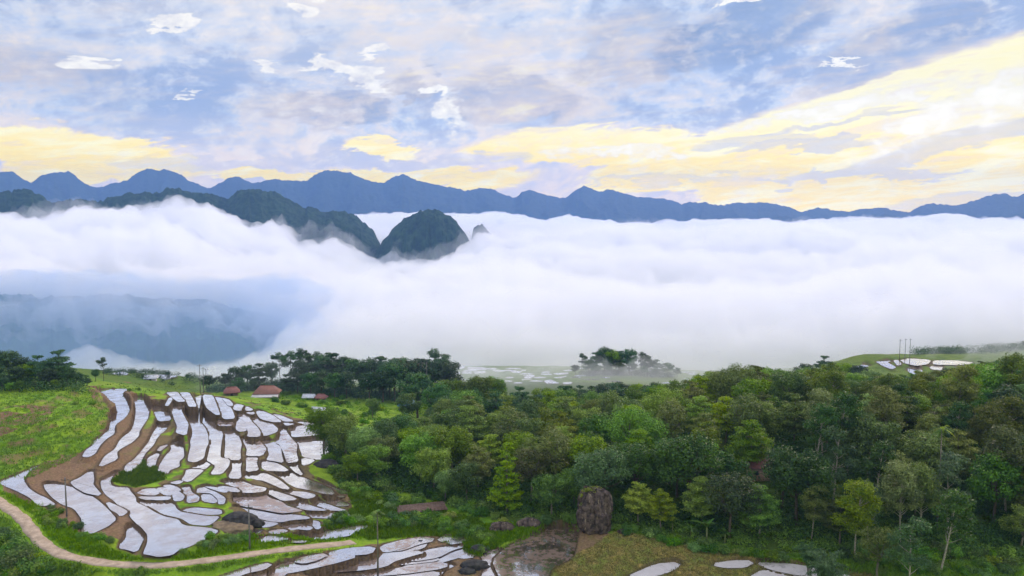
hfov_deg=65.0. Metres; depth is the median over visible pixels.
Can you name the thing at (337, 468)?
bush
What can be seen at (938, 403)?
layered tree
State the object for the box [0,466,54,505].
paddy water
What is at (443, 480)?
broadleaf tree
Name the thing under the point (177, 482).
paddy water
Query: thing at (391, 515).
bush
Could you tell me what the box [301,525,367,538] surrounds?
paddy water
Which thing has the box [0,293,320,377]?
valley hillside
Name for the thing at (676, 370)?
distant tree
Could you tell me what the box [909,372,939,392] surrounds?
broadleaf tree
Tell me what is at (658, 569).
paddy water
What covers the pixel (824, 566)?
bamboo clump
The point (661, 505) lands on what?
layered tree
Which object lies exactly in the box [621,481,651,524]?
layered tree
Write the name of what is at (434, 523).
bush
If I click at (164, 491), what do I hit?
paddy water
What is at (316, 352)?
distant tree
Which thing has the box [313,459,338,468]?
boulder
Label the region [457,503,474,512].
bush
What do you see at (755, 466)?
house
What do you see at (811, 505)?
slender tree
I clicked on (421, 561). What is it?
paddy water
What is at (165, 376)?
paddy water
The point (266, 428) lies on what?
paddy water
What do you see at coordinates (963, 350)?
undergrowth
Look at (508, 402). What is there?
layered tree
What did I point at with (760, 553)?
bush
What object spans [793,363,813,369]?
distant tree
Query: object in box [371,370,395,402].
distant tree
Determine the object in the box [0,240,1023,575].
ground
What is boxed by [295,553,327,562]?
paddy water
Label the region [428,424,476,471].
broadleaf tree
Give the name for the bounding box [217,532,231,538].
bush
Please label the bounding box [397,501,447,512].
shelter
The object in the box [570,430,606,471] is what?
broadleaf tree
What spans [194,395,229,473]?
paddy water
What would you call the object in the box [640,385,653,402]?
broadleaf tree
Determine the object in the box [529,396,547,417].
layered tree
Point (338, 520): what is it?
bush
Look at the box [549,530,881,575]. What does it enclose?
stubble grass
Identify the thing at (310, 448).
paddy water
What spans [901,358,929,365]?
paddy water
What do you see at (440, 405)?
broadleaf tree
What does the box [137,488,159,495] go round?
paddy water
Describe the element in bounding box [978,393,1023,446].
slender tree
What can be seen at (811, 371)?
layered tree
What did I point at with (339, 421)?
broadleaf tree
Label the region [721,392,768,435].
broadleaf tree
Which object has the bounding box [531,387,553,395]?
broadleaf tree
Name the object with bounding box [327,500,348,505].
paddy water
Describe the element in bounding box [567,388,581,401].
broadleaf tree
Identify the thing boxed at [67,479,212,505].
power wire
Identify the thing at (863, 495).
slender tree
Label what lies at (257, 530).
paddy water
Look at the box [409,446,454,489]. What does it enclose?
broadleaf tree
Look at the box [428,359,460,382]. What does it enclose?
distant tree
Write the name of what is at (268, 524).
paddy water
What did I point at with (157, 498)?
paddy water
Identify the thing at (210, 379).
distant tree
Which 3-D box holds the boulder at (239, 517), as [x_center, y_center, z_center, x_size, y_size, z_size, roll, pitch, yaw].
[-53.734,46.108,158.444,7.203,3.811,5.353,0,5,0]
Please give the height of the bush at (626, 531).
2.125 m
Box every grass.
[0,388,111,485]
[0,490,371,560]
[0,510,353,575]
[72,382,358,428]
[111,459,166,487]
[320,467,498,556]
[442,521,573,556]
[498,521,1023,575]
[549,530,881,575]
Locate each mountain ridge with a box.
[0,168,1023,240]
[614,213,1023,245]
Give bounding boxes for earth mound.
[212,520,253,534]
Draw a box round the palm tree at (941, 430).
[924,424,955,529]
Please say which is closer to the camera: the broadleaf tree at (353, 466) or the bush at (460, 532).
the bush at (460, 532)
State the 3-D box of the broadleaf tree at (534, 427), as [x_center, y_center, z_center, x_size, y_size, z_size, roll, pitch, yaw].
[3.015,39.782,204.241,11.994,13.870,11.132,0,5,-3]
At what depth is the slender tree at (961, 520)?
140.03 m
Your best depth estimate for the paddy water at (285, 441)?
212.63 m
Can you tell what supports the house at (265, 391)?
on the ground at (534, 308)
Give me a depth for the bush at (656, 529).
158.03 m
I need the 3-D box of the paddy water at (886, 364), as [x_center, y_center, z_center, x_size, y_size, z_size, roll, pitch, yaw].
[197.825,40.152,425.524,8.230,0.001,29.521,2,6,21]
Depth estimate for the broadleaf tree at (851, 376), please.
252.18 m
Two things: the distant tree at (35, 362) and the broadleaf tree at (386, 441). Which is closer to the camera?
the broadleaf tree at (386, 441)
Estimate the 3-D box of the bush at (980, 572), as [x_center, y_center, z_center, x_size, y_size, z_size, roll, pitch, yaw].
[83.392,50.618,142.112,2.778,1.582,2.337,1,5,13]
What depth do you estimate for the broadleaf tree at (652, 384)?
280.69 m
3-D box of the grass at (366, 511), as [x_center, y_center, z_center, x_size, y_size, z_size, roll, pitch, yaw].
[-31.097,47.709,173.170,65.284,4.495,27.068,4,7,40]
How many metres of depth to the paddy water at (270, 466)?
195.11 m
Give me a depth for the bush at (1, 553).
140.63 m
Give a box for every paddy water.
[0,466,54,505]
[44,483,114,532]
[71,471,100,495]
[82,389,129,456]
[99,397,149,465]
[101,473,217,556]
[106,502,126,515]
[119,525,143,551]
[124,424,168,471]
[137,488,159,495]
[140,496,170,499]
[140,501,218,525]
[146,452,159,466]
[153,406,170,420]
[157,445,167,450]
[157,487,172,495]
[158,374,174,379]
[158,441,183,472]
[163,484,184,500]
[165,397,171,405]
[167,392,184,401]
[171,405,187,434]
[171,480,182,483]
[180,392,195,406]
[181,486,199,502]
[182,469,202,481]
[183,508,221,514]
[186,409,208,461]
[192,462,210,468]
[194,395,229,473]
[197,486,225,503]
[201,494,217,502]
[203,395,219,414]
[205,485,227,492]
[215,397,234,418]
[218,420,233,425]
[218,486,239,491]
[222,398,232,405]
[222,481,266,492]
[223,430,241,459]
[223,563,270,575]
[229,462,241,478]
[233,404,242,410]
[233,495,301,512]
[235,419,246,431]
[237,412,260,436]
[242,438,265,455]
[243,508,308,521]
[245,472,288,488]
[246,457,258,471]
[251,417,277,435]
[251,529,262,533]
[256,410,280,421]
[258,536,287,541]
[261,521,277,527]
[262,461,287,470]
[263,440,282,462]
[268,490,295,500]
[268,529,287,533]
[270,554,354,575]
[273,414,292,420]
[274,427,297,462]
[277,472,333,493]
[281,524,312,529]
[285,491,314,498]
[288,464,301,474]
[290,425,316,436]
[290,540,305,542]
[291,501,325,510]
[294,438,327,459]
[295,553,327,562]
[301,458,314,464]
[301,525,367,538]
[307,513,333,517]
[307,520,320,528]
[313,500,343,510]
[323,483,346,493]
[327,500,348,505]
[328,546,374,554]
[333,551,422,571]
[344,562,446,575]
[380,537,433,551]
[380,539,414,551]
[385,571,438,575]
[397,557,438,564]
[401,543,426,551]
[405,549,465,565]
[410,545,463,560]
[438,535,453,541]
[449,536,466,543]
[459,553,473,558]
[467,367,488,369]
[474,371,485,373]
[481,550,499,575]
[493,527,577,575]
[630,562,679,575]
[714,560,752,567]
[751,570,799,575]
[758,562,848,575]
[876,360,895,368]
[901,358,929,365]
[908,367,921,374]
[929,366,942,369]
[933,360,973,364]
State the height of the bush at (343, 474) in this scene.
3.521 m
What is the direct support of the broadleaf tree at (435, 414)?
on the ground at (534, 308)
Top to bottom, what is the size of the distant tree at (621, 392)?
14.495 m
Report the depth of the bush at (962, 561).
145.10 m
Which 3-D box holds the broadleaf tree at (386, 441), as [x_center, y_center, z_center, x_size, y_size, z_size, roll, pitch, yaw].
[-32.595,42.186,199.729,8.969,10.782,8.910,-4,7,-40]
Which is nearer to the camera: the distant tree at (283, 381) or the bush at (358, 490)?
the bush at (358, 490)
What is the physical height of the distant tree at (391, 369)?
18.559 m
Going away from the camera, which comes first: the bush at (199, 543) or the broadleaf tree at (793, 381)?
the bush at (199, 543)
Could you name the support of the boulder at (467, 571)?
on the ground at (534, 308)
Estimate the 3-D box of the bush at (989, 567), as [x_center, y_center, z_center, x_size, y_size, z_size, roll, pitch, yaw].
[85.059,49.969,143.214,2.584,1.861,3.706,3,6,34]
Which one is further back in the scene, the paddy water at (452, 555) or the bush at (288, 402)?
the bush at (288, 402)
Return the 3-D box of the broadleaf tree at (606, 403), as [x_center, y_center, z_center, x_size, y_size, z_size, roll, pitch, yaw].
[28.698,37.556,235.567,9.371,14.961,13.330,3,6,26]
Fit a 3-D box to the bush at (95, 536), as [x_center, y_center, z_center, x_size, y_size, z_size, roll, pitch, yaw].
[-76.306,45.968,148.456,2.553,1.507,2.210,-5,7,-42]
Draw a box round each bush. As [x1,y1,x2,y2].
[0,526,11,532]
[0,529,23,542]
[0,531,24,546]
[0,539,32,551]
[0,545,18,558]
[0,548,34,568]
[0,567,20,575]
[0,568,15,575]
[2,534,26,548]
[3,540,39,558]
[12,554,52,575]
[24,556,47,568]
[27,552,51,559]
[30,561,52,573]
[37,562,56,575]
[41,516,55,525]
[45,503,55,508]
[47,564,55,572]
[50,510,61,516]
[52,506,65,513]
[55,520,68,528]
[59,560,81,572]
[72,519,86,529]
[75,531,89,538]
[93,532,106,538]
[97,535,105,539]
[105,535,115,543]
[133,566,146,575]
[178,548,188,553]
[196,540,203,546]
[202,539,208,547]
[204,530,215,539]
[208,538,221,549]
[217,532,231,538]
[221,533,239,544]
[235,534,248,540]
[236,529,251,536]
[270,396,279,402]
[281,399,290,404]
[282,390,292,394]
[297,401,306,406]
[316,400,327,403]
[319,453,336,459]
[322,519,331,523]
[323,464,344,474]
[331,510,349,516]
[332,470,353,480]
[335,400,343,404]
[335,513,344,524]
[336,481,354,488]
[337,477,347,483]
[339,394,347,399]
[339,409,348,414]
[340,514,356,524]
[349,485,371,494]
[350,514,365,522]
[351,481,367,490]
[352,488,370,496]
[353,471,371,481]
[359,418,369,423]
[363,491,375,499]
[365,514,379,523]
[366,475,381,487]
[368,491,383,500]
[372,477,389,489]
[372,516,391,527]
[381,490,397,500]
[383,501,396,508]
[384,518,400,527]
[385,510,399,518]
[387,491,400,503]
[392,514,400,520]
[398,495,413,502]
[398,517,411,526]
[400,509,416,518]
[406,514,419,522]
[409,496,427,503]
[411,491,424,499]
[416,515,436,526]
[418,514,432,525]
[420,507,437,517]
[426,489,440,497]
[426,518,441,528]
[432,491,449,501]
[437,518,451,526]
[438,511,456,521]
[439,515,451,520]
[445,524,455,531]
[447,495,468,507]
[455,498,466,508]
[455,520,470,528]
[456,519,470,529]
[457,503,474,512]
[457,529,464,536]
[464,526,476,535]
[467,498,478,508]
[468,505,489,518]
[473,500,498,512]
[475,530,488,539]
[482,536,494,544]
[488,511,502,519]
[498,517,509,521]
[537,514,553,525]
[563,512,576,523]
[611,524,620,530]
[621,521,640,530]
[621,526,632,535]
[641,526,656,538]
[642,525,661,537]
[654,534,667,542]
[665,537,683,546]
[686,542,700,553]
[697,536,714,547]
[700,542,718,554]
[714,542,732,555]
[731,548,741,554]
[736,546,750,555]
[745,547,764,558]
[765,550,782,561]
[772,551,790,561]
[838,546,856,561]
[849,539,874,554]
[879,560,888,565]
[893,561,908,571]
[896,560,908,567]
[898,564,913,572]
[909,543,929,553]
[909,547,934,561]
[916,568,929,574]
[921,546,941,562]
[927,562,942,575]
[928,539,950,555]
[938,560,949,567]
[941,540,964,557]
[948,560,968,569]
[950,559,967,567]
[951,563,970,575]
[957,542,983,556]
[964,543,979,557]
[965,565,978,574]
[971,556,989,566]
[975,546,990,556]
[976,568,991,575]
[981,554,1005,565]
[982,562,996,573]
[986,548,996,555]
[995,542,1018,559]
[995,556,1016,566]
[997,564,1016,575]
[1013,541,1023,557]
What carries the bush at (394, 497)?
on the ground at (534, 308)
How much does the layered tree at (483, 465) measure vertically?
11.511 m
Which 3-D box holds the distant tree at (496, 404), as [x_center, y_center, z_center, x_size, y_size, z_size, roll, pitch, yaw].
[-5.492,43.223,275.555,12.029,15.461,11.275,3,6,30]
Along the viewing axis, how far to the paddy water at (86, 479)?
176.60 m
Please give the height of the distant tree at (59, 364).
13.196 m
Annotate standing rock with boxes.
[576,485,613,534]
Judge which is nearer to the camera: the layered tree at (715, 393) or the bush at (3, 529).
the bush at (3, 529)
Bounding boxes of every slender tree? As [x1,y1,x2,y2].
[799,482,829,538]
[801,388,839,450]
[802,401,841,468]
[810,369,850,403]
[814,426,864,498]
[826,389,864,475]
[827,478,884,554]
[830,415,853,474]
[854,480,885,539]
[857,439,898,517]
[863,385,908,457]
[872,373,903,401]
[876,459,924,540]
[880,515,934,575]
[891,381,920,437]
[902,461,942,533]
[906,377,933,408]
[910,414,945,454]
[920,451,976,535]
[930,487,976,568]
[931,370,942,376]
[938,363,980,412]
[941,400,972,442]
[963,403,1001,451]
[970,388,994,445]
[975,424,1023,511]
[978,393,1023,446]
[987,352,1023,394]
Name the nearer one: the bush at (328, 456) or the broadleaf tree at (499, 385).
the bush at (328, 456)
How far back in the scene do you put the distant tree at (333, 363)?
347.21 m
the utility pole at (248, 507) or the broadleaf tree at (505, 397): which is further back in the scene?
the broadleaf tree at (505, 397)
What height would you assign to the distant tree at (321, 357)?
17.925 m
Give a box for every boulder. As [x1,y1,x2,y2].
[222,511,257,527]
[253,518,264,527]
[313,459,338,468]
[458,567,475,574]
[460,559,489,570]
[470,544,486,552]
[489,521,514,531]
[516,517,540,527]
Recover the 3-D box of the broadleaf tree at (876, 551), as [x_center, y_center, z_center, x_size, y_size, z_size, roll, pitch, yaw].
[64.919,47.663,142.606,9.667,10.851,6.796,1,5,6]
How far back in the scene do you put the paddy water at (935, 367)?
418.85 m
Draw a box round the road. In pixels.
[0,497,355,568]
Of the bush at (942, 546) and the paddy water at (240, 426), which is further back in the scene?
the paddy water at (240, 426)
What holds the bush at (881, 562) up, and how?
on the ground at (534, 308)
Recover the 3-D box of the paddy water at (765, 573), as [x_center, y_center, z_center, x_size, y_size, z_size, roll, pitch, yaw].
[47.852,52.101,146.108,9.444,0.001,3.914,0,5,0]
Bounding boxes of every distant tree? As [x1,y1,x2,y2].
[0,349,23,380]
[0,353,7,366]
[0,365,6,372]
[0,373,8,383]
[4,366,25,380]
[7,356,33,377]
[25,355,45,380]
[32,360,54,386]
[35,368,59,385]
[39,349,75,380]
[54,366,78,383]
[69,371,83,386]
[83,378,91,386]
[91,369,100,380]
[95,357,106,380]
[201,375,216,391]
[216,373,232,387]
[225,366,246,380]
[231,377,245,386]
[238,365,257,384]
[247,363,271,382]
[249,377,259,390]
[261,361,280,383]
[270,352,286,375]
[278,374,294,388]
[279,350,298,369]
[286,359,314,385]
[288,373,306,393]
[289,348,311,387]
[294,355,318,386]
[299,372,320,393]
[304,351,320,387]
[310,353,333,387]
[314,371,330,391]
[316,352,344,379]
[322,372,346,396]
[325,355,351,387]
[333,358,364,392]
[338,370,357,397]
[345,359,371,388]
[358,371,380,398]
[360,356,382,392]
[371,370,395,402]
[372,356,388,390]
[373,358,402,394]
[375,362,409,400]
[388,356,415,391]
[395,372,436,417]
[396,361,427,383]
[411,358,437,391]
[421,359,442,381]
[426,348,450,382]
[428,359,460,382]
[429,396,450,413]
[430,360,464,383]
[482,391,508,416]
[508,391,533,407]
[509,386,529,397]
[557,385,579,404]
[570,365,579,374]
[576,385,586,394]
[578,353,587,374]
[581,360,593,374]
[589,352,603,368]
[589,383,609,394]
[590,364,601,375]
[595,347,614,371]
[601,385,627,397]
[602,360,612,374]
[606,382,627,391]
[613,351,626,367]
[619,349,639,374]
[625,362,637,375]
[636,351,647,373]
[639,355,656,375]
[640,365,648,376]
[651,359,662,370]
[661,363,673,371]
[672,367,681,373]
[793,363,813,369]
[813,355,831,367]
[848,365,867,374]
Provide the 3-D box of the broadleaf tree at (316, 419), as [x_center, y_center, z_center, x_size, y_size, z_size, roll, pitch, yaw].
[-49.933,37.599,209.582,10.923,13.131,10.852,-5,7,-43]
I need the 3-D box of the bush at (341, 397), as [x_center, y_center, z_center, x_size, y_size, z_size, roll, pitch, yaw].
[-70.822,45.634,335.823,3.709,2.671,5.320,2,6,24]
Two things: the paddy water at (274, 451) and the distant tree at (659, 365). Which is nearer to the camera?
the paddy water at (274, 451)
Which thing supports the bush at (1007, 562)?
on the ground at (534, 308)
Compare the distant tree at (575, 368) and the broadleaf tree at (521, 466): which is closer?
the broadleaf tree at (521, 466)
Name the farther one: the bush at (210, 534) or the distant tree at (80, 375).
the distant tree at (80, 375)
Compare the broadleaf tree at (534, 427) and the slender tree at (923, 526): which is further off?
the broadleaf tree at (534, 427)
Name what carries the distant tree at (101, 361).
on the ground at (534, 308)
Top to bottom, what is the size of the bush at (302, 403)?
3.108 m
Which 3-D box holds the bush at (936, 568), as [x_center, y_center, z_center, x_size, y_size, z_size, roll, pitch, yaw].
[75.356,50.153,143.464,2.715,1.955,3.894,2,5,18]
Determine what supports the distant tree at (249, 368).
on the ground at (534, 308)
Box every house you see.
[143,374,158,380]
[223,386,239,395]
[251,385,281,397]
[302,394,315,399]
[313,393,328,400]
[738,455,772,481]
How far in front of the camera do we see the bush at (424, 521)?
166.48 m
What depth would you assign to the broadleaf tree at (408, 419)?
224.81 m
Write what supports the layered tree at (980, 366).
on the ground at (534, 308)
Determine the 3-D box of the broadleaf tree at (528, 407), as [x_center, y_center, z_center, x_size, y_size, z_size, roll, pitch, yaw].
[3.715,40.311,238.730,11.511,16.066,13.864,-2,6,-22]
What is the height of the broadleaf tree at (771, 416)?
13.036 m
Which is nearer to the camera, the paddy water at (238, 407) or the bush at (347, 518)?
the bush at (347, 518)
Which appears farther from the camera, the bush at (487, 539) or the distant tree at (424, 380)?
the distant tree at (424, 380)
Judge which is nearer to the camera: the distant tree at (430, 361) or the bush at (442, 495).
the bush at (442, 495)
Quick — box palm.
[369,509,384,574]
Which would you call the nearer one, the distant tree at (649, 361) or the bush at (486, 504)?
the bush at (486, 504)
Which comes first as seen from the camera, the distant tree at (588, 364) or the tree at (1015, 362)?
the tree at (1015, 362)
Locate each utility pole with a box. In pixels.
[64,477,67,516]
[244,504,252,548]
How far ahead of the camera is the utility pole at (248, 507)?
148.40 m
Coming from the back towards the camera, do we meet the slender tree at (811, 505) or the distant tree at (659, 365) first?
the distant tree at (659, 365)
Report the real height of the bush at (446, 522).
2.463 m
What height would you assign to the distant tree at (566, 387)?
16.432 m
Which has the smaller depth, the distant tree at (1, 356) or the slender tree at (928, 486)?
the slender tree at (928, 486)
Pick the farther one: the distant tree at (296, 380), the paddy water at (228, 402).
the distant tree at (296, 380)
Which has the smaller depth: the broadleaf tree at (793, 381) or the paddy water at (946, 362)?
the broadleaf tree at (793, 381)
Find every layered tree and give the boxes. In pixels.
[414,416,435,428]
[452,437,479,463]
[453,395,484,423]
[454,405,494,445]
[458,401,486,430]
[461,446,495,488]
[475,434,503,477]
[491,417,521,459]
[494,400,514,415]
[513,436,551,481]
[526,418,543,441]
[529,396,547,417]
[541,391,557,409]
[541,410,578,439]
[545,396,582,435]
[545,425,573,444]
[549,434,574,472]
[565,396,580,405]
[609,404,646,442]
[619,428,654,482]
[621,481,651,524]
[643,488,679,527]
[672,380,708,414]
[679,476,723,528]
[683,395,717,428]
[683,412,722,438]
[685,376,718,407]
[690,422,722,455]
[699,443,727,481]
[703,371,726,406]
[709,396,740,442]
[713,475,730,517]
[725,419,774,462]
[737,483,782,537]
[746,365,773,397]
[747,391,777,426]
[776,391,814,443]
[799,368,818,401]
[804,361,854,409]
[806,369,831,402]
[821,494,854,542]
[856,393,901,441]
[889,461,935,515]
[896,397,924,439]
[922,406,967,445]
[923,404,951,414]
[926,400,955,415]
[936,428,981,485]
[962,364,984,417]
[1006,472,1023,505]
[1015,383,1023,396]
[1015,499,1023,517]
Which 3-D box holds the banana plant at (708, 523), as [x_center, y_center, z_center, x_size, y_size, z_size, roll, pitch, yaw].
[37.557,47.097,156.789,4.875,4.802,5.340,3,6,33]
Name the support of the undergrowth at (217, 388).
on the ground at (534, 308)
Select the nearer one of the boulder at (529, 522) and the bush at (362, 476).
the boulder at (529, 522)
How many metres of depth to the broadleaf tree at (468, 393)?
268.05 m
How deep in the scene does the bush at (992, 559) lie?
144.67 m
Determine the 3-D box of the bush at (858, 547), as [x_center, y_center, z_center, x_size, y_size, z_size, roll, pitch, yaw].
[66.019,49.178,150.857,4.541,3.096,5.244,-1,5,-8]
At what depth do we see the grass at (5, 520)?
139.58 m
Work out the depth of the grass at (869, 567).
146.63 m
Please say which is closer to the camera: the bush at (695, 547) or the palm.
the palm
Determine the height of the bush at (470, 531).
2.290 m
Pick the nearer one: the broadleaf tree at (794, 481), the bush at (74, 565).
the bush at (74, 565)
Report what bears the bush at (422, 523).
on the ground at (534, 308)
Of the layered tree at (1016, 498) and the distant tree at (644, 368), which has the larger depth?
the distant tree at (644, 368)
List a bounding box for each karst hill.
[296,219,379,277]
[373,209,481,282]
[471,224,495,268]
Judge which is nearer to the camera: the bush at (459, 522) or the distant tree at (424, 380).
the bush at (459, 522)
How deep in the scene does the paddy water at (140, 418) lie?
217.10 m
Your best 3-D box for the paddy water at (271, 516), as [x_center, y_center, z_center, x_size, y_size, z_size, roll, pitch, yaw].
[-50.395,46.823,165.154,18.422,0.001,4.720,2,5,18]
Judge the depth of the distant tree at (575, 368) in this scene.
461.53 m
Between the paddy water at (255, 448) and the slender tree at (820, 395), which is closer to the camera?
the slender tree at (820, 395)
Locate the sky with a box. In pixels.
[0,0,1023,211]
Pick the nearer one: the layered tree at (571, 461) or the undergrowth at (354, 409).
the layered tree at (571, 461)
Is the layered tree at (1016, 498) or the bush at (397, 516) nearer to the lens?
the layered tree at (1016, 498)
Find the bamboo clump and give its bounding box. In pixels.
[804,547,851,575]
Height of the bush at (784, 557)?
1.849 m
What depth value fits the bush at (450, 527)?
164.34 m
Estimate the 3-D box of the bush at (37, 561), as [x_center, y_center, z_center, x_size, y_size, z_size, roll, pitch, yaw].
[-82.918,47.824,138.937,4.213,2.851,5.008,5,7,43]
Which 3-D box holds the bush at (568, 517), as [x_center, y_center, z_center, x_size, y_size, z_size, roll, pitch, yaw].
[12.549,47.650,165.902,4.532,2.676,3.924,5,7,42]
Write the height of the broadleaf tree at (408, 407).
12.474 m
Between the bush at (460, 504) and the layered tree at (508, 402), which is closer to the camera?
the bush at (460, 504)
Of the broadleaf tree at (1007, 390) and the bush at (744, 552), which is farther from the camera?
the broadleaf tree at (1007, 390)
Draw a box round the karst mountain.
[0,187,380,292]
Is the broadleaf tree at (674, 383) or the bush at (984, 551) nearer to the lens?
the bush at (984, 551)
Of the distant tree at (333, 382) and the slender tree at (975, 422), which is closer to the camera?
the slender tree at (975, 422)
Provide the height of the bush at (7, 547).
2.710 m
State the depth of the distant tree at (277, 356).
361.71 m
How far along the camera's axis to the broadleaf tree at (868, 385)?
219.18 m
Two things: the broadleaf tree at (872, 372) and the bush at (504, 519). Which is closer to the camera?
the bush at (504, 519)
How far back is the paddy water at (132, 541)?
149.20 m
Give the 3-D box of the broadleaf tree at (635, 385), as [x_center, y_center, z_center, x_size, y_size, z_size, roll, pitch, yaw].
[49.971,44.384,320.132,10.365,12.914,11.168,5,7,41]
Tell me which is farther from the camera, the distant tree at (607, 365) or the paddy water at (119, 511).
the distant tree at (607, 365)
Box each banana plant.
[664,515,677,530]
[684,524,697,534]
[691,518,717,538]
[717,527,735,543]
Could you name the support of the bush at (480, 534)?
on the ground at (534, 308)
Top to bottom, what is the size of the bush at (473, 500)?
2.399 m
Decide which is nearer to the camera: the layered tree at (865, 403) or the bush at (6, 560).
the bush at (6, 560)
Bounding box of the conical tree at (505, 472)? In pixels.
[486,442,523,511]
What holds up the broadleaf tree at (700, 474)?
on the ground at (534, 308)
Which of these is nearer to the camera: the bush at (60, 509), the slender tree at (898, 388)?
the bush at (60, 509)
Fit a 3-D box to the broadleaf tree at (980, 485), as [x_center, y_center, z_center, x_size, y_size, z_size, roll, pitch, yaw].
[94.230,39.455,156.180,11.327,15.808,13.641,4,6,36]
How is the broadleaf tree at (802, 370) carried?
on the ground at (534, 308)
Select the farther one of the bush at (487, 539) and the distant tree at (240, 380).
the distant tree at (240, 380)
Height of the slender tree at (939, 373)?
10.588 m
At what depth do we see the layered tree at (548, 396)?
261.94 m
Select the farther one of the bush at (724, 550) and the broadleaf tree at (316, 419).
the broadleaf tree at (316, 419)
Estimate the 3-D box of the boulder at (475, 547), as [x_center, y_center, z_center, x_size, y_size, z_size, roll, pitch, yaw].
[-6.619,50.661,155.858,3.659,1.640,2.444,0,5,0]
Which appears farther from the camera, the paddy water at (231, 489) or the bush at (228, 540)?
the paddy water at (231, 489)
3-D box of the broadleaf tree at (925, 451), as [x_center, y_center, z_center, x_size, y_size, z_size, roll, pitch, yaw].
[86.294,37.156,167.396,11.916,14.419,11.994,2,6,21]
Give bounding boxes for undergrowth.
[0,372,95,393]
[100,366,207,384]
[202,377,401,401]
[279,385,431,423]
[320,392,1023,549]
[909,341,1023,354]
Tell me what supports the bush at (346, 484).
on the ground at (534, 308)
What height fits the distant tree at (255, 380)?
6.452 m
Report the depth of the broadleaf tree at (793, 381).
218.92 m
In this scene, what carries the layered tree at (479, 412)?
on the ground at (534, 308)
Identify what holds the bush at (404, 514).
on the ground at (534, 308)
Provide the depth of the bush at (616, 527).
160.88 m
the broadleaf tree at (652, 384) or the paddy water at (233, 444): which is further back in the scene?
the broadleaf tree at (652, 384)
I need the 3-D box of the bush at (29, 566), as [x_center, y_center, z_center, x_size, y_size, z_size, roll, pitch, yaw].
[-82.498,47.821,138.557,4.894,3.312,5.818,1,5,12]
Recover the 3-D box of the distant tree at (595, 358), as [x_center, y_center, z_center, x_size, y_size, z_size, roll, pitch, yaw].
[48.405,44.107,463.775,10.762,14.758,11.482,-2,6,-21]
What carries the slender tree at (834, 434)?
on the ground at (534, 308)
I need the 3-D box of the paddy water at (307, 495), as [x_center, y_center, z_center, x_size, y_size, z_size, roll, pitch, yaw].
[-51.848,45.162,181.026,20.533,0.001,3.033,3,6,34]
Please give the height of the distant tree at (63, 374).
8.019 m
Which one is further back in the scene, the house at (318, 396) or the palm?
the house at (318, 396)
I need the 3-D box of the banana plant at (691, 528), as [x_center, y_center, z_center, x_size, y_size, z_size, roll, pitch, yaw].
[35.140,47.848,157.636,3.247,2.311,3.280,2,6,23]
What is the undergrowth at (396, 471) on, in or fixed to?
on the ground at (534, 308)
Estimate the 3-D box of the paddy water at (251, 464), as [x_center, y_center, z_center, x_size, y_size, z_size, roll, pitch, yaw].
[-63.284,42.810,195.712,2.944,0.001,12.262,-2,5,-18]
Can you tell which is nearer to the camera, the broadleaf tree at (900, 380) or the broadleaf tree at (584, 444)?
the broadleaf tree at (584, 444)
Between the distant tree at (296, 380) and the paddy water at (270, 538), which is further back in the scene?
the distant tree at (296, 380)
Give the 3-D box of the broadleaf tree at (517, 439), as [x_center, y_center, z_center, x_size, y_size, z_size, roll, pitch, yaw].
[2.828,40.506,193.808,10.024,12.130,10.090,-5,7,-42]
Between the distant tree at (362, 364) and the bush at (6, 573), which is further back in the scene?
the distant tree at (362, 364)
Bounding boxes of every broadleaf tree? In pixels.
[4,383,13,388]
[14,380,24,390]
[17,364,34,377]
[50,379,59,385]
[303,406,338,451]
[322,413,360,453]
[341,451,368,480]
[344,426,381,460]
[356,444,392,474]
[364,399,380,415]
[365,434,403,469]
[372,418,400,443]
[390,414,419,422]
[391,412,418,453]
[394,426,422,453]
[395,392,421,415]
[396,431,441,478]
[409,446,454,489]
[418,423,447,435]
[419,381,455,409]
[427,412,441,424]
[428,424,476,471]
[429,408,464,430]
[431,398,454,413]
[432,468,454,498]
[434,378,466,398]
[446,397,483,415]
[447,461,482,499]
[449,389,485,410]
[460,375,495,401]
[471,387,486,405]
[475,411,513,439]
[482,388,497,392]
[485,393,515,412]
[487,376,507,390]
[488,377,506,394]
[489,405,532,434]
[497,429,536,460]
[503,417,545,443]
[511,398,540,419]
[511,446,557,500]
[530,473,567,513]
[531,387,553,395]
[534,426,575,491]
[535,406,556,430]
[540,388,577,402]
[546,401,579,419]
[561,466,591,503]
[565,433,618,481]
[566,445,632,490]
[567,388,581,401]
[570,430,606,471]
[571,407,612,431]
[576,388,599,411]
[576,412,612,445]
[580,398,604,414]
[594,389,620,413]
[596,404,670,448]
[599,396,646,424]
[603,349,620,373]
[609,441,660,488]
[614,381,629,388]
[615,362,625,371]
[622,385,659,406]
[629,383,642,389]
[638,386,694,436]
[640,381,662,390]
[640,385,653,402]
[642,384,675,408]
[646,430,725,513]
[654,397,689,441]
[655,437,705,498]
[659,379,688,392]
[693,371,711,401]
[702,470,766,538]
[703,451,757,479]
[705,362,765,399]
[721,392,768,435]
[731,377,779,408]
[747,399,784,446]
[749,368,773,393]
[759,449,807,508]
[762,443,841,524]
[763,368,785,375]
[768,369,811,401]
[792,541,825,575]
[796,366,820,386]
[835,363,853,372]
[839,379,870,406]
[840,411,909,476]
[844,373,864,381]
[853,525,904,575]
[854,378,890,406]
[857,376,876,382]
[857,390,901,439]
[862,369,880,376]
[882,449,913,480]
[890,375,907,390]
[895,429,953,477]
[896,393,932,428]
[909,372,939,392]
[913,371,937,391]
[918,381,941,407]
[931,373,986,418]
[966,449,1023,521]
[967,363,1013,390]
[979,383,1023,418]
[995,503,1023,545]
[997,436,1023,492]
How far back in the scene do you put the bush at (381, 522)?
166.59 m
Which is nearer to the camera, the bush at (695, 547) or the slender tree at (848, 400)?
the bush at (695, 547)

